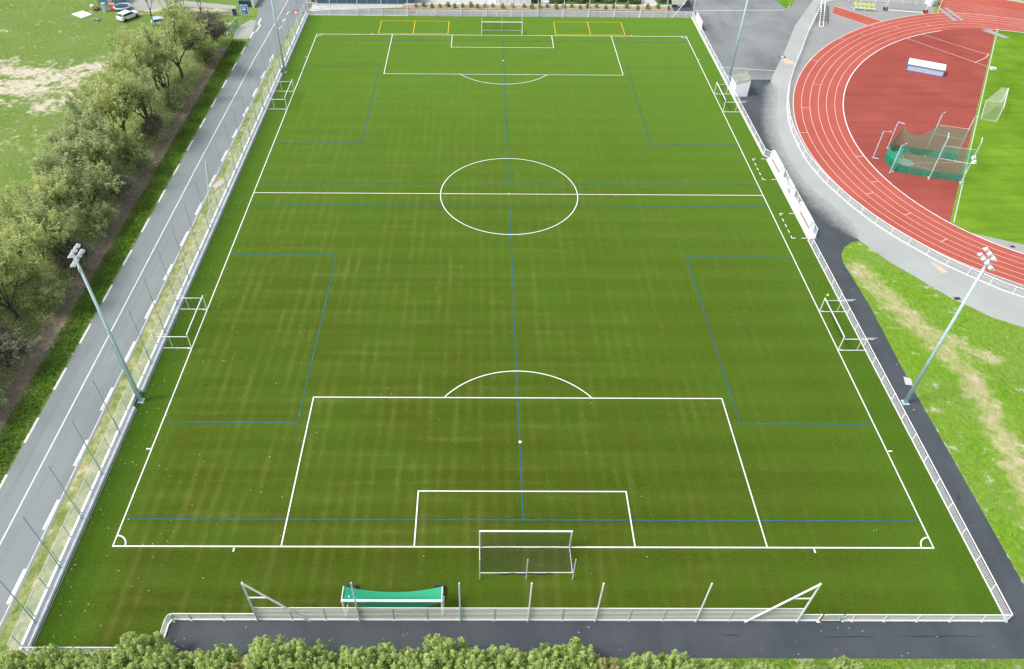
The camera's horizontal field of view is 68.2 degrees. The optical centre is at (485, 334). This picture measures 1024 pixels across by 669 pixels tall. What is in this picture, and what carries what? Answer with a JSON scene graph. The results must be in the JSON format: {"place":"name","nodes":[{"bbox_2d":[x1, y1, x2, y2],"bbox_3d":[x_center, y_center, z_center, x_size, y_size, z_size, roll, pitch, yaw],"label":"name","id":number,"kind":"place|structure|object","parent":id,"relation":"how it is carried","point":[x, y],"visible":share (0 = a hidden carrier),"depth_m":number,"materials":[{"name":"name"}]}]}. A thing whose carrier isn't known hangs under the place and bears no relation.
{"place":"outdoors","nodes":[
{"label":"outdoors","id":0,"kind":"place"},
{"bbox_2d":[0,0,308,631],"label":"road","id":1,"kind":"structure","parent":0,"point":[44,493],"depth_m":81.02,"materials":[{"name":"asphalt"}]},
{"bbox_2d":[0,0,288,624],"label":"road markings","id":2,"kind":"object","parent":1,"relation":"on","point":[74,464],"visible":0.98,"depth_m":79.65,"materials":[{"name":"paint"}]},
{"bbox_2d":[125,0,235,10],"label":"farm track","id":3,"kind":"structure","parent":0,"point":[140,5],"depth_m":148.94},
{"bbox_2d":[311,0,413,4],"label":"building","id":4,"kind":"structure","parent":0,"point":[363,2],"depth_m":149.36,"materials":[{"name":"concrete"}]},
{"bbox_2d":[310,9,694,16],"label":"back path","id":5,"kind":"structure","parent":0,"point":[439,12],"depth_m":147.19,"materials":[{"name":"grey concrete"}]},
{"bbox_2d":[0,0,1023,668],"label":"ground","id":6,"kind":"structure","parent":0,"point":[50,50],"depth_m":83.85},
{"bbox_2d":[0,649,33,668],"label":"hedge shrub","id":7,"kind":"object","parent":6,"relation":"on","point":[13,659],"visible":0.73,"depth_m":53.12,"materials":[{"name":"green plant"}]},
{"bbox_2d":[0,318,45,376],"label":"scrub bush","id":8,"kind":"object","parent":6,"relation":"on","point":[15,346],"visible":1,"depth_m":74.66,"materials":[{"name":"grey plant"}]},
{"bbox_2d":[0,235,49,321],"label":"tree","id":9,"kind":"object","parent":6,"relation":"on","point":[5,266],"visible":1,"depth_m":78.96,"materials":[{"name":"green plant"}]},
{"bbox_2d":[0,188,50,265],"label":"tree","id":10,"kind":"object","parent":6,"relation":"on","point":[6,212],"visible":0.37,"depth_m":83.77,"materials":[{"name":"green plant"}]},
{"bbox_2d":[0,201,69,280],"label":"tree","id":11,"kind":"object","parent":6,"relation":"on","point":[27,235],"visible":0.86,"depth_m":82.36,"materials":[{"name":"green plant"}]},
{"bbox_2d":[0,164,78,210],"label":"tree","id":12,"kind":"object","parent":6,"relation":"on","point":[44,184],"visible":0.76,"depth_m":88.63,"materials":[{"name":"green plant"}]},
{"bbox_2d":[18,269,66,310],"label":"scrub bush","id":13,"kind":"object","parent":6,"relation":"on","point":[48,287],"visible":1,"depth_m":81.64,"materials":[{"name":"green plant"}]},
{"bbox_2d":[6,187,85,255],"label":"tree","id":14,"kind":"object","parent":6,"relation":"on","point":[39,210],"visible":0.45,"depth_m":85.57,"materials":[{"name":"green plant"}]},
{"bbox_2d":[17,643,76,668],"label":"hedge shrub","id":15,"kind":"object","parent":6,"relation":"on","point":[52,652],"visible":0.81,"depth_m":53.08,"materials":[{"name":"green plant"}]},
{"bbox_2d":[26,139,104,204],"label":"tree","id":16,"kind":"object","parent":6,"relation":"on","point":[45,159],"visible":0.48,"depth_m":93.17,"materials":[{"name":"green plant"}]},
{"bbox_2d":[46,235,96,271],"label":"scrub bush","id":17,"kind":"object","parent":6,"relation":"on","point":[64,261],"visible":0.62,"depth_m":85.57,"materials":[{"name":"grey plant"}]},
{"bbox_2d":[50,647,93,668],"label":"hedge shrub","id":18,"kind":"object","parent":6,"relation":"on","point":[75,661],"visible":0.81,"depth_m":53.00,"materials":[{"name":"green plant"}]},
{"bbox_2d":[35,88,111,160],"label":"tree","id":19,"kind":"object","parent":6,"relation":"on","point":[69,125],"visible":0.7,"depth_m":98.25,"materials":[{"name":"green plant"}]},
{"bbox_2d":[45,105,118,171],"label":"tree","id":20,"kind":"object","parent":6,"relation":"on","point":[89,142],"visible":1,"depth_m":95.94,"materials":[{"name":"green plant"}]},
{"bbox_2d":[50,157,125,209],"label":"tree","id":21,"kind":"object","parent":6,"relation":"on","point":[100,172],"visible":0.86,"depth_m":93.12,"materials":[{"name":"green plant"}]},
{"bbox_2d":[76,198,118,236],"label":"scrub bush","id":22,"kind":"object","parent":6,"relation":"on","point":[96,217],"visible":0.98,"depth_m":92.17,"materials":[{"name":"green plant"}]},
{"bbox_2d":[64,68,136,130],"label":"tree","id":23,"kind":"object","parent":6,"relation":"on","point":[88,94],"visible":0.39,"depth_m":104.41,"materials":[{"name":"green plant"}]},
{"bbox_2d":[32,620,169,651],"bbox_3d":[-28.925,22.729,56.929,9.600,0.001,2.600,0,44,0],"label":"turf corner","id":24,"kind":"object","parent":6,"relation":"on","point":[83,633],"visible":0.66,"depth_m":57.17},
{"bbox_2d":[0,52,210,406],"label":"undergrowth","id":25,"kind":"object","parent":6,"relation":"on","point":[78,228],"visible":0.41,"depth_m":95.31,"materials":[{"name":"green plant"}]},
{"bbox_2d":[79,645,132,668],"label":"hedge shrub","id":26,"kind":"object","parent":6,"relation":"on","point":[97,662],"visible":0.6,"depth_m":52.63,"materials":[{"name":"green plant"}]},
{"bbox_2d":[77,63,150,146],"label":"tree","id":27,"kind":"object","parent":6,"relation":"on","point":[122,137],"visible":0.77,"depth_m":102.19,"materials":[{"name":"green plant"}]},
{"bbox_2d":[92,170,135,199],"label":"scrub bush","id":28,"kind":"object","parent":6,"relation":"on","point":[127,187],"visible":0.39,"depth_m":97.15,"materials":[{"name":"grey plant"}]},
{"bbox_2d":[0,50,228,439],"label":"ditch brush","id":29,"kind":"object","parent":6,"relation":"on","point":[88,271],"visible":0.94,"depth_m":91.83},
{"bbox_2d":[0,40,245,477],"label":"bank weeds","id":30,"kind":"object","parent":6,"relation":"on","point":[172,148],"visible":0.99,"depth_m":88.02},
{"bbox_2d":[89,26,167,109],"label":"tree","id":31,"kind":"object","parent":6,"relation":"on","point":[131,49],"visible":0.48,"depth_m":111.17,"materials":[{"name":"green plant"}]},
{"bbox_2d":[107,57,160,118],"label":"tree","id":32,"kind":"object","parent":6,"relation":"on","point":[142,77],"visible":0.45,"depth_m":108.29,"materials":[{"name":"green plant"}]},
{"bbox_2d":[111,139,158,171],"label":"scrub bush","id":33,"kind":"object","parent":6,"relation":"on","point":[131,155],"visible":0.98,"depth_m":102.31,"materials":[{"name":"green plant"}]},
{"bbox_2d":[102,630,175,668],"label":"hedge shrub","id":34,"kind":"object","parent":6,"relation":"on","point":[133,645],"visible":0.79,"depth_m":52.89,"materials":[{"name":"green plant"}]},
{"bbox_2d":[103,22,175,90],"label":"tree","id":35,"kind":"object","parent":6,"relation":"on","point":[150,31],"visible":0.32,"depth_m":116.69,"materials":[{"name":"green plant"}]},
{"bbox_2d":[137,111,164,138],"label":"scrub bush","id":36,"kind":"object","parent":6,"relation":"on","point":[153,123],"visible":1,"depth_m":108.75,"materials":[{"name":"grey plant"}]},
{"bbox_2d":[119,23,185,88],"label":"tree","id":37,"kind":"object","parent":6,"relation":"on","point":[157,67],"visible":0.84,"depth_m":113.42,"materials":[{"name":"green plant"}]},
{"bbox_2d":[18,12,308,652],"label":"concrete wall","id":38,"kind":"structure","parent":6,"relation":"on","point":[48,597],"depth_m":72.94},
{"bbox_2d":[0,1,300,622],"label":"ball stop fence","id":39,"kind":"object","parent":38,"relation":"on","point":[31,617],"visible":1,"depth_m":79.97,"materials":[{"name":"metal"}]},
{"bbox_2d":[7,3,305,649],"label":"bar fence","id":40,"kind":"object","parent":38,"relation":"on","point":[17,641],"visible":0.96,"depth_m":72.03,"materials":[{"name":"metal"}]},
{"bbox_2d":[139,643,192,668],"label":"hedge shrub","id":41,"kind":"object","parent":6,"relation":"on","point":[160,662],"visible":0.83,"depth_m":52.36,"materials":[{"name":"green plant"}]},
{"bbox_2d":[155,84,187,109],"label":"scrub bush","id":42,"kind":"object","parent":6,"relation":"on","point":[175,97],"visible":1,"depth_m":115.66,"materials":[{"name":"green plant"}]},
{"bbox_2d":[132,0,216,78],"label":"tree","id":43,"kind":"object","parent":6,"relation":"on","point":[178,28],"visible":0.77,"depth_m":120.47,"materials":[{"name":"green plant"}]},
{"bbox_2d":[167,648,221,668],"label":"hedge shrub","id":44,"kind":"object","parent":6,"relation":"on","point":[188,662],"visible":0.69,"depth_m":52.98,"materials":[{"name":"green plant"}]},
{"bbox_2d":[177,19,217,55],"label":"scrub bush","id":45,"kind":"object","parent":6,"relation":"on","point":[196,39],"visible":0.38,"depth_m":128.25,"materials":[{"name":"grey plant"}]},
{"bbox_2d":[188,37,218,64],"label":"scrub bush","id":46,"kind":"object","parent":6,"relation":"on","point":[204,55],"visible":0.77,"depth_m":127.69,"materials":[{"name":"green plant"}]},
{"bbox_2d":[158,613,256,639],"bbox_3d":[-21.236,21.689,57.408,7.307,1.109,2.440,-15,46,-16],"label":"railing","id":47,"kind":"object","parent":6,"relation":"on","point":[223,619],"visible":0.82,"depth_m":57.70,"materials":[{"name":"metal"}]},
{"bbox_2d":[190,6,232,41],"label":"scrub bush","id":48,"kind":"object","parent":6,"relation":"on","point":[221,27],"visible":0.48,"depth_m":131.16,"materials":[{"name":"green plant"}]},
{"bbox_2d":[188,643,243,668],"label":"hedge shrub","id":49,"kind":"object","parent":6,"relation":"on","point":[224,656],"visible":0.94,"depth_m":53.06,"materials":[{"name":"green plant"}]},
{"bbox_2d":[233,19,255,38],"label":"driveway apron","id":50,"kind":"object","parent":6,"relation":"on","point":[244,31],"visible":1,"depth_m":140.06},
{"bbox_2d":[236,634,297,668],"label":"hedge shrub","id":51,"kind":"object","parent":6,"relation":"on","point":[261,651],"visible":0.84,"depth_m":52.36,"materials":[{"name":"green plant"}]},
{"bbox_2d":[261,638,329,668],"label":"hedge shrub","id":52,"kind":"object","parent":6,"relation":"on","point":[300,646],"visible":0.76,"depth_m":52.86,"materials":[{"name":"green plant"}]},
{"bbox_2d":[304,650,349,668],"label":"hedge shrub","id":53,"kind":"object","parent":6,"relation":"on","point":[323,657],"visible":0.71,"depth_m":52.85,"materials":[{"name":"green plant"}]},
{"bbox_2d":[325,645,377,668],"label":"hedge shrub","id":54,"kind":"object","parent":6,"relation":"on","point":[355,659],"visible":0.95,"depth_m":52.58,"materials":[{"name":"green plant"}]},
{"bbox_2d":[310,5,403,11],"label":"forecourt","id":55,"kind":"structure","parent":6,"relation":"on","point":[313,8],"depth_m":148.59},
{"bbox_2d":[309,9,407,15],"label":"railing","id":56,"kind":"object","parent":6,"relation":"on","point":[367,12],"visible":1,"depth_m":145.45,"materials":[{"name":"metal"}]},
{"bbox_2d":[360,642,405,668],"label":"hedge shrub","id":57,"kind":"object","parent":6,"relation":"on","point":[386,653],"visible":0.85,"depth_m":53.04,"materials":[{"name":"green plant"}]},
{"bbox_2d":[394,646,441,668],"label":"hedge shrub","id":58,"kind":"object","parent":6,"relation":"on","point":[408,658],"visible":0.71,"depth_m":52.88,"materials":[{"name":"green plant"}]},
{"bbox_2d":[407,633,471,668],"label":"hedge shrub","id":59,"kind":"object","parent":6,"relation":"on","point":[444,649],"visible":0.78,"depth_m":52.99,"materials":[{"name":"green plant"}]},
{"bbox_2d":[413,0,496,3],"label":"paved court","id":60,"kind":"object","parent":6,"relation":"on","point":[462,1],"visible":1,"depth_m":151.39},
{"bbox_2d":[451,645,496,668],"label":"hedge shrub","id":61,"kind":"object","parent":6,"relation":"on","point":[476,656],"visible":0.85,"depth_m":52.44,"materials":[{"name":"green plant"}]},
{"bbox_2d":[480,643,534,668],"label":"hedge shrub","id":62,"kind":"object","parent":6,"relation":"on","point":[492,652],"visible":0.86,"depth_m":53.19,"materials":[{"name":"green plant"}]},
{"bbox_2d":[45,15,1001,620],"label":"turf","id":63,"kind":"structure","parent":6,"relation":"on","point":[607,313],"depth_m":76.94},
{"bbox_2d":[68,243,144,402],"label":"floodlight mast","id":64,"kind":"object","parent":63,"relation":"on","point":[75,262],"visible":1,"depth_m":66.32,"materials":[{"name":"metal"}]},
{"bbox_2d":[156,295,206,348],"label":"training goal","id":65,"kind":"object","parent":63,"relation":"on","point":[201,298],"visible":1,"depth_m":79.37,"materials":[{"name":"white paint"}]},
{"bbox_2d":[341,584,444,616],"bbox_3d":[-7.032,19.918,58.286,7.880,2.590,2.690,0,44,0],"label":"portable goal","id":66,"kind":"object","parent":63,"relation":"on","point":[438,596],"visible":0.91,"depth_m":57.22,"materials":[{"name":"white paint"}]},
{"bbox_2d":[125,40,919,520],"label":"blue pitch lines","id":67,"kind":"object","parent":63,"relation":"on","point":[515,334],"visible":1,"depth_m":77.95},
{"bbox_2d":[112,33,934,552],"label":"white pitch lines","id":68,"kind":"object","parent":63,"relation":"on","point":[440,193],"visible":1,"depth_m":71.33,"materials":[{"name":"paint"}]},
{"bbox_2d":[479,530,575,579],"bbox_3d":[3.275,17.516,60.598,7.568,3.050,2.980,0,44,0],"label":"football goal","id":69,"kind":"object","parent":63,"relation":"on","point":[531,549],"visible":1,"depth_m":61.12,"materials":[{"name":"white paint"}]},
{"bbox_2d":[819,298,873,350],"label":"training goal","id":70,"kind":"object","parent":63,"relation":"on","point":[828,300],"visible":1,"depth_m":80.58,"materials":[{"name":"white paint"}]},
{"bbox_2d":[254,607,803,621],"bbox_3d":[3.288,21.273,57.429,41.380,2.065,0.152,0,44,0],"label":"railing","id":71,"kind":"object","parent":6,"relation":"on","point":[426,618],"visible":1,"depth_m":57.58,"materials":[{"name":"metal"}]},
{"bbox_2d":[403,5,673,10],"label":"planting bed","id":72,"kind":"object","parent":6,"relation":"on","point":[583,8],"visible":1,"depth_m":148.83,"materials":[{"name":"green plant"}]},
{"bbox_2d":[405,3,671,6],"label":"kerb wall","id":73,"kind":"structure","parent":6,"relation":"on","point":[593,5],"depth_m":149.72,"materials":[{"name":"white paint"}]},
{"bbox_2d":[518,643,569,668],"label":"hedge shrub","id":74,"kind":"object","parent":6,"relation":"on","point":[536,658],"visible":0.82,"depth_m":52.98,"materials":[{"name":"green plant"}]},
{"bbox_2d":[418,10,690,17],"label":"railing","id":75,"kind":"object","parent":6,"relation":"on","point":[513,14],"visible":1,"depth_m":145.71,"materials":[{"name":"metal"}]},
{"bbox_2d":[543,636,601,668],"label":"hedge shrub","id":76,"kind":"object","parent":6,"relation":"on","point":[582,655],"visible":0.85,"depth_m":52.81,"materials":[{"name":"green plant"}]},
{"bbox_2d":[584,654,620,668],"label":"hedge shrub","id":77,"kind":"object","parent":6,"relation":"on","point":[613,662],"visible":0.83,"depth_m":52.88,"materials":[{"name":"green plant"}]},
{"bbox_2d":[190,658,1016,668],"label":"path side grass","id":78,"kind":"structure","parent":6,"relation":"on","point":[860,662],"depth_m":55.81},
{"bbox_2d":[619,651,673,668],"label":"hedge shrub","id":79,"kind":"object","parent":6,"relation":"on","point":[643,660],"visible":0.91,"depth_m":53.28,"materials":[{"name":"green plant"}]},
{"bbox_2d":[651,649,699,668],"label":"hedge shrub","id":80,"kind":"object","parent":6,"relation":"on","point":[674,659],"visible":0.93,"depth_m":53.43,"materials":[{"name":"green plant"}]},
{"bbox_2d":[700,658,736,668],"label":"hedge shrub","id":81,"kind":"object","parent":6,"relation":"on","point":[711,664],"visible":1,"depth_m":53.83,"materials":[{"name":"green plant"}]},
{"bbox_2d":[691,13,765,154],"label":"side railing","id":82,"kind":"object","parent":6,"relation":"on","point":[739,108],"visible":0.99,"depth_m":123.36,"materials":[{"name":"metal"}]},
{"bbox_2d":[689,0,812,79],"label":"car park","id":83,"kind":"structure","parent":6,"relation":"on","point":[768,26],"depth_m":141.76,"materials":[{"name":"asphalt"}]},
{"bbox_2d":[766,159,815,238],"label":"dugout slab","id":84,"kind":"structure","parent":6,"relation":"on","point":[793,203],"depth_m":100.33,"materials":[{"name":"white paint"}]},
{"bbox_2d":[798,202,814,232],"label":"dugout","id":85,"kind":"object","parent":84,"relation":"on","point":[803,211],"visible":0.98,"depth_m":96.26,"materials":[{"name":"white plastic"}]},
{"bbox_2d":[822,655,863,668],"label":"hedge shrub","id":86,"kind":"object","parent":6,"relation":"on","point":[838,664],"visible":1,"depth_m":53.71,"materials":[{"name":"green plant"}]},
{"bbox_2d":[786,0,1023,297],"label":"track railing","id":87,"kind":"object","parent":6,"relation":"on","point":[850,204],"visible":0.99,"depth_m":97.14,"materials":[{"name":"metal"}]},
{"bbox_2d":[787,0,1023,295],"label":"track margin","id":88,"kind":"object","parent":6,"relation":"on","point":[818,38],"visible":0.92,"depth_m":138.81,"materials":[{"name":"grey concrete"}]},
{"bbox_2d":[832,6,879,24],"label":"javelin runway","id":89,"kind":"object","parent":88,"relation":"on","point":[860,18],"visible":1,"depth_m":147.30,"materials":[{"name":"red rubber"}]},
{"bbox_2d":[808,233,1012,621],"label":"side railing","id":90,"kind":"object","parent":6,"relation":"on","point":[947,507],"visible":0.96,"depth_m":69.80,"materials":[{"name":"metal"}]},
{"bbox_2d":[844,29,995,221],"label":"red throwing area","id":91,"kind":"object","parent":6,"relation":"on","point":[885,90],"visible":1,"depth_m":120.65,"materials":[{"name":"rubber"}]},
{"bbox_2d":[906,58,945,76],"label":"mat cover","id":92,"kind":"object","parent":91,"relation":"on","point":[926,67],"visible":1,"depth_m":128.67,"materials":[{"name":"white paint"}]},
{"bbox_2d":[872,112,982,183],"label":"throwing cage","id":93,"kind":"object","parent":91,"relation":"on","point":[892,158],"visible":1,"depth_m":105.58,"materials":[{"name":"fabric"}]},
{"bbox_2d":[841,614,1010,621],"bbox_3d":[33.754,21.748,57.966,12.640,1.109,0.180,0,44,0],"label":"railing","id":94,"kind":"object","parent":6,"relation":"on","point":[978,617],"visible":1,"depth_m":58.01,"materials":[{"name":"metal"}]},
{"bbox_2d":[845,250,1023,575],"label":"grass tufts","id":95,"kind":"object","parent":6,"relation":"on","point":[961,397],"visible":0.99,"depth_m":76.51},
{"bbox_2d":[939,0,1023,19],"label":"sprint straight","id":96,"kind":"object","parent":6,"relation":"on","point":[1012,7],"visible":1,"depth_m":151.27,"materials":[{"name":"red rubber"}]},
{"bbox_2d":[165,620,1023,658],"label":"entrance path","id":97,"kind":"structure","parent":0,"point":[770,639],"depth_m":57.22,"materials":[{"name":"asphalt"}]},
{"bbox_2d":[241,582,821,622],"bbox_3d":[3.304,19.923,56.023,41.528,5.942,0.170,0,44,0],"label":"ball stop fence","id":98,"kind":"object","parent":97,"relation":"on","point":[244,585],"visible":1,"depth_m":55.81,"materials":[{"name":"metal"}]},
{"bbox_2d":[531,0,669,4],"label":"garden lawn","id":99,"kind":"structure","parent":0,"point":[599,2],"depth_m":151.61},
{"bbox_2d":[730,71,751,96],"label":"storage shed","id":100,"kind":"structure","parent":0,"point":[741,81],"depth_m":121.47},
{"bbox_2d":[725,79,1023,620],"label":"side path","id":101,"kind":"structure","parent":0,"point":[831,242],"depth_m":73.39,"materials":[{"name":"asphalt"}]},
{"bbox_2d":[901,247,997,404],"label":"floodlight mast","id":102,"kind":"object","parent":101,"relation":"on","point":[940,342],"visible":1,"depth_m":66.87,"materials":[{"name":"metal"}]},
{"bbox_2d":[770,0,1023,326],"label":"perimeter path","id":103,"kind":"structure","parent":0,"point":[993,302],"depth_m":93.64,"materials":[{"name":"concrete"}]},
{"bbox_2d":[760,82,858,237],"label":"asphalt seam","id":104,"kind":"object","parent":103,"relation":"on","point":[827,212],"visible":0.92,"depth_m":105.52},
{"bbox_2d":[794,13,1023,284],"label":"running track","id":105,"kind":"structure","parent":0,"point":[852,177],"depth_m":112.48,"materials":[{"name":"red rubber"}]},
{"bbox_2d":[793,0,1023,285],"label":"track lines","id":106,"kind":"object","parent":105,"relation":"on","point":[857,156],"visible":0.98,"depth_m":117.40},
{"bbox_2d":[843,29,1023,253],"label":"track kerb","id":107,"kind":"structure","parent":105,"relation":"on","point":[876,169],"depth_m":110.35,"materials":[{"name":"white paint"}]},
{"bbox_2d":[954,30,1023,246],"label":"infield grass","id":108,"kind":"structure","parent":0,"point":[991,202],"depth_m":108.71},
{"bbox_2d":[970,233,1023,252],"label":"infield path","id":109,"kind":"structure","parent":0,"point":[1018,246],"depth_m":93.84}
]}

